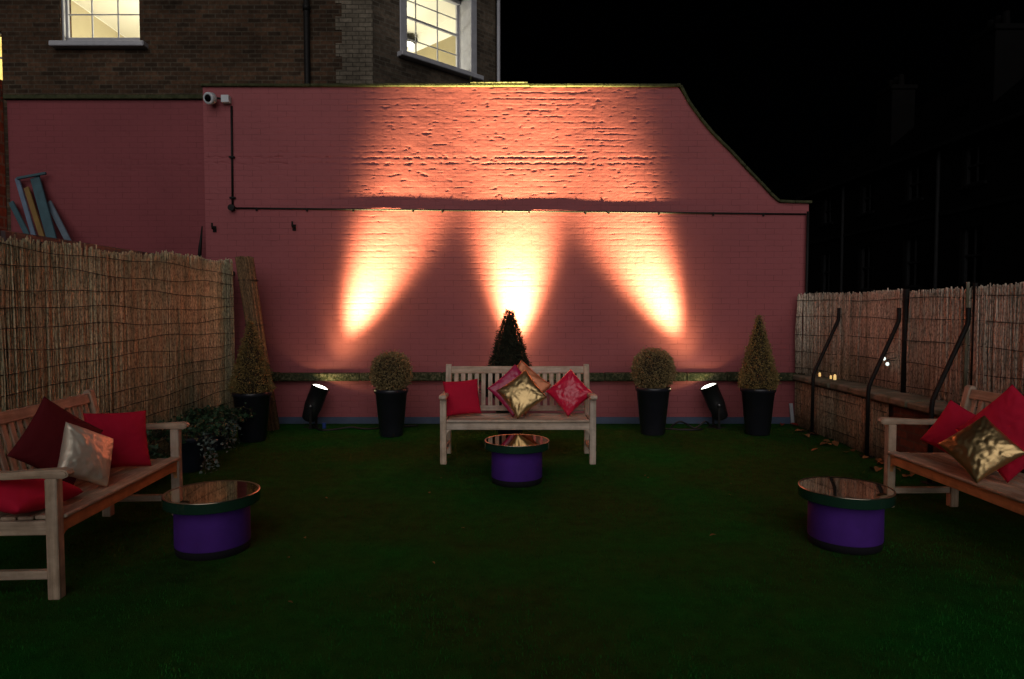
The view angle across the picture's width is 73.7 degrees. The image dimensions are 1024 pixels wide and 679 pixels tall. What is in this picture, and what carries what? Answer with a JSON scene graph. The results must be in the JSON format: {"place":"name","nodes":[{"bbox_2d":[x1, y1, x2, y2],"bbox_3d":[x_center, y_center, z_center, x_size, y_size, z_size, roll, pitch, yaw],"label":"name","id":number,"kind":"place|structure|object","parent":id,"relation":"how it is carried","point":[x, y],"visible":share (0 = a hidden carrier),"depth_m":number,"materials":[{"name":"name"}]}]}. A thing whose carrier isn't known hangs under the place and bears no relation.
{"place":"outdoors","nodes":[
{"label":"outdoors","id":0,"kind":"place"},
{"bbox_2d":[0,0,511,230],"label":"brick building","id":1,"kind":"structure","parent":0,"point":[118,46],"depth_m":11.80,"materials":[{"name":"brick"}]},
{"bbox_2d":[48,0,147,48],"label":"window","id":2,"kind":"structure","parent":1,"relation":"in","point":[67,42],"depth_m":11.76,"materials":[{"name":"white paint"}]},
{"bbox_2d":[397,0,483,81],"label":"window","id":3,"kind":"structure","parent":1,"relation":"in","point":[466,10],"depth_m":13.34,"materials":[{"name":"white paint"}]},
{"bbox_2d":[0,424,1023,678],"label":"turf floor","id":4,"kind":"structure","parent":0,"point":[350,550],"depth_m":3.86,"materials":[{"name":"green plant"}]},
{"bbox_2d":[0,389,189,599],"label":"garden bench","id":5,"kind":"object","parent":4,"relation":"on","point":[61,517],"visible":0.56,"depth_m":3.92,"materials":[{"name":"brown wood"}]},
{"bbox_2d":[0,479,83,514],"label":"cushion","id":6,"kind":"object","parent":5,"relation":"on","point":[19,496],"visible":0.59,"depth_m":3.53,"materials":[{"name":"red fabric"}]},
{"bbox_2d":[7,396,102,484],"bbox_3d":[-2.700,0.612,4.061,0.134,0.408,0.408,-16,-44,24],"label":"cushion","id":7,"kind":"object","parent":5,"relation":"on","point":[38,444],"visible":0.69,"depth_m":3.96,"materials":[{"name":"red fabric"}]},
{"bbox_2d":[57,422,112,486],"bbox_3d":[-2.520,0.684,4.044,0.151,0.325,0.325,-22,-33,14],"label":"cushion","id":8,"kind":"object","parent":5,"relation":"on","point":[85,454],"visible":0.92,"depth_m":3.99,"materials":[{"name":"metal"}]},
{"bbox_2d":[83,410,150,467],"bbox_3d":[-2.630,0.670,4.555,0.147,0.390,0.391,-24,-17,38],"label":"cushion","id":9,"kind":"object","parent":5,"relation":"on","point":[126,431],"visible":0.66,"depth_m":4.54,"materials":[{"name":"red fabric"}]},
{"bbox_2d":[0,234,234,470],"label":"reed fence","id":10,"kind":"object","parent":4,"relation":"on","point":[178,359],"visible":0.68,"depth_m":6.02,"materials":[{"name":"wicker"}]},
{"bbox_2d":[135,444,167,493],"bbox_3d":[-3.185,1.051,5.600,0.680,0.396,0.700,1,3,24],"label":"ivy planter","id":11,"kind":"object","parent":4,"relation":"on","point":[153,454],"visible":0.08,"depth_m":5.67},
{"bbox_2d":[146,415,233,473],"bbox_3d":[-3.021,1.024,6.346,0.776,0.618,0.796,-2,3,-34],"label":"ivy planter","id":12,"kind":"object","parent":4,"relation":"on","point":[196,442],"visible":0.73,"depth_m":6.23,"materials":[{"name":"plastic"}]},
{"bbox_2d":[161,480,260,560],"bbox_3d":[-1.865,1.127,4.255,0.564,0.366,0.564,-2,3,-40],"label":"drum table","id":13,"kind":"object","parent":4,"relation":"on","point":[211,520],"visible":1,"depth_m":4.08,"materials":[{"name":"purple metal"}]},
{"bbox_2d":[177,402,255,451],"bbox_3d":[-3.176,0.935,7.343,0.827,0.517,0.777,2,3,42],"label":"ivy planter","id":14,"kind":"object","parent":4,"relation":"on","point":[236,414],"visible":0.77,"depth_m":7.23,"materials":[{"name":"plant"}]},
{"bbox_2d":[225,320,275,442],"bbox_3d":[-2.956,0.463,7.744,0.538,1.377,0.533,3,4,45],"label":"cone topiary","id":15,"kind":"object","parent":4,"relation":"on","point":[251,384],"visible":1,"depth_m":7.63,"materials":[{"name":"plant"}]},
{"bbox_2d":[235,256,279,430],"bbox_3d":[-3.146,0.043,8.458,0.503,2.154,0.253,0,3,0],"label":"reed roll","id":16,"kind":"object","parent":4,"relation":"on","point":[247,278],"visible":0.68,"depth_m":8.36,"materials":[{"name":"wicker"}]},
{"bbox_2d":[302,383,329,428],"bbox_3d":[-2.465,0.832,8.598,0.321,0.561,0.285,-2,4,-43],"label":"spot lamp","id":17,"kind":"object","parent":4,"relation":"on","point":[315,399],"visible":0.98,"depth_m":8.51,"materials":[{"name":"black metal"}]},
{"bbox_2d":[312,422,417,430],"bbox_3d":[-1.842,1.067,8.533,1.320,0.100,0.215,0,3,-7],"label":"power cable","id":18,"kind":"object","parent":4,"relation":"on","point":[323,426],"visible":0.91,"depth_m":8.45,"materials":[{"name":"black rubber"}]},
{"bbox_2d":[368,349,413,437],"bbox_3d":[-1.425,0.623,8.050,0.534,1.031,0.538,-1,3,-12],"label":"ball topiary","id":19,"kind":"object","parent":4,"relation":"on","point":[391,376],"visible":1,"depth_m":7.92,"materials":[{"name":"plant"}]},
{"bbox_2d":[479,309,531,434],"bbox_3d":[-0.030,0.394,7.877,0.690,1.504,0.658,-2,3,-35],"label":"conifer","id":20,"kind":"object","parent":4,"relation":"on","point":[509,348],"visible":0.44,"depth_m":7.77,"materials":[{"name":"plant"}]},
{"bbox_2d":[201,76,811,423],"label":"garden wall","id":21,"kind":"structure","parent":4,"relation":"on","point":[346,297],"depth_m":8.85,"materials":[{"name":"pink paint"}]},
{"bbox_2d":[211,223,216,231],"bbox_3d":[-3.850,-1.443,8.803,0.044,0.110,0.103,0,3,0],"label":"wall bracket","id":22,"kind":"object","parent":21,"relation":"attached to","point":[214,228],"depth_m":8.83,"materials":[{"name":"black metal"}]},
{"bbox_2d":[203,92,230,103],"bbox_3d":[-3.751,-3.059,8.679,0.324,0.159,0.154,-1,3,-14],"label":"security camera","id":23,"kind":"object","parent":21,"relation":"attached to","point":[210,98],"visible":1,"depth_m":8.64,"materials":[{"name":"white plastic"}]},
{"bbox_2d":[291,221,295,230],"bbox_3d":[-2.820,-1.463,8.802,0.044,0.110,0.103,0,3,0],"label":"wall bracket","id":24,"kind":"object","parent":21,"relation":"attached to","point":[293,226],"depth_m":8.83,"materials":[{"name":"black metal"}]},
{"bbox_2d":[228,106,809,309],"bbox_3d":[0.087,-1.298,8.816,7.479,3.400,0.074,0,3,0],"label":"conduit pipe","id":25,"kind":"object","parent":21,"relation":"attached to","point":[231,207],"visible":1,"depth_m":8.81,"materials":[{"name":"black metal"}]},
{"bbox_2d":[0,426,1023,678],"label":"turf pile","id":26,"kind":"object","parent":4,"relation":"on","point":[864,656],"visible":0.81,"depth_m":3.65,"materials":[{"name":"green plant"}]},
{"bbox_2d":[484,434,548,487],"bbox_3d":[0.042,1.051,5.923,0.564,0.366,0.564,0,3,0],"label":"drum table","id":27,"kind":"object","parent":4,"relation":"on","point":[516,460],"visible":1,"depth_m":5.74,"materials":[{"name":"purple metal"}]},
{"bbox_2d":[439,364,596,464],"bbox_3d":[0.058,0.732,6.850,1.508,0.921,0.720,0,3,0],"label":"garden bench","id":28,"kind":"object","parent":4,"relation":"on","point":[585,421],"visible":0.69,"depth_m":6.81,"materials":[{"name":"brown wood"}]},
{"bbox_2d":[443,379,480,416],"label":"cushion","id":29,"kind":"object","parent":28,"relation":"on","point":[463,397],"visible":0.98,"depth_m":6.78,"materials":[{"name":"red fabric"}]},
{"bbox_2d":[487,364,521,416],"bbox_3d":[0.020,0.506,6.819,0.385,0.384,0.103,-40,-7,-16],"label":"cushion","id":30,"kind":"object","parent":28,"relation":"on","point":[512,373],"visible":0.34,"depth_m":6.79,"materials":[{"name":"fabric"}]},
{"bbox_2d":[496,369,546,418],"bbox_3d":[0.095,0.535,6.721,0.365,0.366,0.138,-35,-21,-8],"label":"cushion","id":31,"kind":"object","parent":28,"relation":"on","point":[522,393],"visible":1,"depth_m":6.67,"materials":[{"name":"gold metal"}]},
{"bbox_2d":[517,360,550,415],"bbox_3d":[0.114,0.482,6.904,0.412,0.411,0.091,40,-8,12],"label":"cushion","id":32,"kind":"object","parent":28,"relation":"on","point":[542,384],"visible":0.21,"depth_m":6.89,"materials":[{"name":"orange fabric"}]},
{"bbox_2d":[546,369,592,415],"bbox_3d":[0.575,0.530,6.830,0.346,0.347,0.148,-41,-17,-4],"label":"cushion","id":33,"kind":"object","parent":28,"relation":"on","point":[569,391],"visible":0.99,"depth_m":6.78,"materials":[{"name":"red fabric"}]},
{"bbox_2d":[629,345,677,435],"bbox_3d":[1.692,0.599,8.157,0.575,1.069,0.547,0,3,-6],"label":"ball topiary","id":34,"kind":"object","parent":4,"relation":"on","point":[652,373],"visible":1,"depth_m":8.01,"materials":[{"name":"ceramic"}]},
{"bbox_2d":[665,421,710,430],"bbox_3d":[2.092,1.067,8.471,0.794,0.116,0.190,0,3,0],"label":"power cable","id":35,"kind":"object","parent":4,"relation":"on","point":[692,428],"visible":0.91,"depth_m":8.46,"materials":[{"name":"black rubber"}]},
{"bbox_2d":[699,382,727,428],"bbox_3d":[2.534,0.825,8.598,0.334,0.576,0.292,2,3,41],"label":"spot lamp","id":36,"kind":"object","parent":4,"relation":"on","point":[713,398],"visible":1,"depth_m":8.51,"materials":[{"name":"black metal"}]},
{"bbox_2d":[735,315,781,435],"bbox_3d":[2.949,0.416,8.148,0.525,1.435,0.509,2,3,33],"label":"cone topiary","id":37,"kind":"object","parent":4,"relation":"on","point":[758,382],"visible":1,"depth_m":8.04,"materials":[{"name":"plant"}]},
{"bbox_2d":[789,403,793,422],"bbox_3d":[3.643,0.966,8.887,0.079,0.275,0.030,0,3,0],"label":"pale batten","id":38,"kind":"object","parent":4,"relation":"on","point":[791,412],"visible":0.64,"depth_m":8.88,"materials":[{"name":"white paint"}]},
{"bbox_2d":[807,308,840,434],"bbox_3d":[3.715,0.380,8.125,0.359,1.510,0.100,0,3,0],"label":"cranked stay","id":39,"kind":"object","parent":4,"relation":"on","point":[817,367],"visible":0.95,"depth_m":8.11,"materials":[{"name":"black paint"}]},
{"bbox_2d":[794,381,888,459],"bbox_3d":[3.664,0.864,7.760,0.048,0.575,2.197,0,3,0],"label":"cane screen","id":40,"kind":"object","parent":4,"relation":"on","point":[843,422],"visible":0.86,"depth_m":7.58,"materials":[{"name":"wicker"}]},
{"bbox_2d":[798,476,895,554],"bbox_3d":[2.125,1.122,4.355,0.564,0.366,0.564,0,3,10],"label":"drum table","id":41,"kind":"object","parent":4,"relation":"on","point":[845,515],"visible":1,"depth_m":4.18,"materials":[{"name":"purple metal"}]},
{"bbox_2d":[859,308,900,457],"bbox_3d":[3.715,0.436,6.867,0.359,1.510,0.100,0,3,0],"label":"cranked stay","id":42,"kind":"object","parent":4,"relation":"on","point":[877,367],"visible":0.94,"depth_m":6.85,"materials":[{"name":"black paint"}]},
{"bbox_2d":[920,308,970,484],"bbox_3d":[3.715,0.483,5.828,0.359,1.510,0.100,0,3,0],"label":"cranked stay","id":43,"kind":"object","parent":4,"relation":"on","point":[947,368],"visible":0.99,"depth_m":5.81,"materials":[{"name":"black paint"}]},
{"bbox_2d":[877,385,1023,515],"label":"garden bench","id":44,"kind":"object","parent":4,"relation":"on","point":[950,472],"visible":0.56,"depth_m":4.87,"materials":[{"name":"brown wood"}]},
{"bbox_2d":[920,399,974,454],"bbox_3d":[3.079,0.643,4.705,0.145,0.346,0.346,24,12,-40],"label":"cushion","id":45,"kind":"object","parent":44,"relation":"on","point":[953,416],"visible":0.46,"depth_m":4.73,"materials":[{"name":"red fabric"}]},
{"bbox_2d":[937,416,1023,482],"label":"cushion","id":46,"kind":"object","parent":44,"relation":"on","point":[980,449],"visible":1,"depth_m":4.21,"materials":[{"name":"gold metal"}]},
{"bbox_2d":[955,384,1023,482],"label":"cushion","id":47,"kind":"object","parent":44,"relation":"on","point":[1003,412],"visible":0.58,"depth_m":4.21,"materials":[{"name":"red fabric"}]},
{"bbox_2d":[500,0,1023,199],"label":"sky","id":48,"kind":"structure","parent":0,"point":[791,87],"materials":[{"name":"black"}]},
{"bbox_2d":[793,10,1023,357],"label":"terrace building","id":49,"kind":"structure","parent":0,"point":[907,194],"depth_m":19.72,"materials":[{"name":"brick"}]},
{"bbox_2d":[817,252,831,293],"bbox_3d":[12.065,-2.533,26.112,0.270,1.590,1.100,0,3,0],"label":"window","id":50,"kind":"structure","parent":49,"relation":"in","point":[826,277],"depth_m":26.36,"materials":[{"name":"white paint"}]},
{"bbox_2d":[819,196,833,226],"bbox_3d":[12.065,-4.881,26.007,0.270,1.090,1.100,0,3,0],"label":"window","id":51,"kind":"structure","parent":49,"relation":"in","point":[828,202],"depth_m":26.21,"materials":[{"name":"black paint"}]},
{"bbox_2d":[854,245,872,292],"bbox_3d":[12.065,-2.402,23.215,0.270,1.590,1.100,0,3,0],"label":"window","id":52,"kind":"structure","parent":49,"relation":"in","point":[866,251],"depth_m":23.45,"materials":[{"name":"white paint"}]},
{"bbox_2d":[856,182,874,217],"bbox_3d":[12.065,-4.750,23.110,0.270,1.090,1.100,0,3,0],"label":"window","id":53,"kind":"structure","parent":49,"relation":"in","point":[867,189],"depth_m":23.32,"materials":[{"name":"black glass"}]},
{"bbox_2d":[899,236,921,290],"bbox_3d":[12.065,-2.281,20.518,0.270,1.590,1.100,0,3,0],"label":"window","id":54,"kind":"structure","parent":49,"relation":"in","point":[913,245],"depth_m":20.71,"materials":[{"name":"black paint"}]},
{"bbox_2d":[900,164,923,205],"bbox_3d":[12.065,-4.629,20.412,0.270,1.090,1.100,0,3,0],"label":"window","id":55,"kind":"structure","parent":49,"relation":"in","point":[914,184],"depth_m":20.59,"materials":[{"name":"black glass"}]},
{"bbox_2d":[953,225,983,287],"bbox_3d":[12.065,-2.162,17.871,0.270,1.590,1.100,0,3,0],"label":"window","id":56,"kind":"structure","parent":49,"relation":"in","point":[972,236],"depth_m":18.05,"materials":[{"name":"white paint"}]},
{"bbox_2d":[956,142,986,190],"bbox_3d":[12.065,-4.509,17.765,0.270,1.090,1.100,0,3,0],"label":"window","id":57,"kind":"structure","parent":49,"relation":"in","point":[975,155],"depth_m":17.90,"materials":[{"name":"black glass"}]},
{"label":"ground","id":58,"kind":"structure","parent":0,"visible":0},
{"bbox_2d":[0,80,6,353],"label":"brick outbuilding","id":59,"kind":"structure","parent":58,"relation":"on","point":[3,219],"depth_m":4.85,"materials":[{"name":"red brick"}]},
{"bbox_2d":[3,94,205,260],"bbox_3d":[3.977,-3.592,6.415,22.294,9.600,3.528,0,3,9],"label":"garden wall","id":60,"kind":"structure","parent":58,"relation":"on","point":[124,171],"depth_m":9.20,"materials":[{"name":"red paint"}]},
{"bbox_2d":[2,84,7,230],"bbox_3d":[-6.860,-1.165,9.197,0.124,4.500,0.124,0,3,0],"label":"drainpipe","id":61,"kind":"object","parent":60,"relation":"attached to","point":[5,163],"visible":0.08,"depth_m":9.17,"materials":[{"name":"metal"}]},
{"bbox_2d":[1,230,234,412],"bbox_3d":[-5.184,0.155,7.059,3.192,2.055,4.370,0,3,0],"label":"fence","id":62,"kind":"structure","parent":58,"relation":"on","point":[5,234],"depth_m":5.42,"materials":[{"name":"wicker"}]},
{"bbox_2d":[9,201,29,233],"bbox_3d":[-6.401,-1.367,9.030,0.762,0.978,0.049,1,3,25],"label":"leaning board","id":63,"kind":"object","parent":62,"relation":"on","point":[18,217],"visible":0.42,"depth_m":9.09,"materials":[{"name":"teal paint"}]},
{"bbox_2d":[15,178,35,234],"bbox_3d":[-6.364,-1.525,9.023,0.667,1.281,0.049,1,3,30],"label":"leaning board","id":64,"kind":"object","parent":62,"relation":"on","point":[25,208],"visible":0.58,"depth_m":9.05,"materials":[{"name":"blue paint"}]},
{"bbox_2d":[24,187,44,235],"bbox_3d":[-6.245,-1.463,9.026,0.667,1.163,0.053,1,3,30],"label":"leaning board","id":65,"kind":"object","parent":62,"relation":"on","point":[34,212],"visible":0.58,"depth_m":9.06,"materials":[{"name":"yellow wood"}]},
{"bbox_2d":[16,172,56,237],"bbox_3d":[-6.200,-1.554,9.056,0.841,1.360,0.176,1,3,22],"label":"leaning board","id":66,"kind":"object","parent":62,"relation":"on","point":[43,207],"visible":0.79,"depth_m":9.06,"materials":[{"name":"teal paint"}]},
{"bbox_2d":[47,200,71,240],"bbox_3d":[-5.900,-1.367,9.030,0.763,0.983,0.052,1,3,26],"label":"leaning board","id":67,"kind":"object","parent":62,"relation":"on","point":[59,222],"visible":0.42,"depth_m":9.07,"materials":[{"name":"blue wood"}]},
{"bbox_2d":[198,226,202,256],"bbox_3d":[-4.176,-1.206,9.125,0.108,0.614,0.060,0,3,0],"label":"metal spike","id":68,"kind":"object","parent":62,"relation":"on","point":[200,248],"visible":0.59,"depth_m":9.10,"materials":[{"name":"black metal"}]},
{"bbox_2d":[793,374,1023,515],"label":"dwarf wall","id":69,"kind":"structure","parent":58,"relation":"on","point":[911,406],"depth_m":6.49,"materials":[{"name":"wood"}]},
{"bbox_2d":[795,282,1023,408],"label":"reed fence","id":70,"kind":"object","parent":69,"relation":"on","point":[925,338],"visible":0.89,"depth_m":6.60,"materials":[{"name":"wicker"}]}
]}

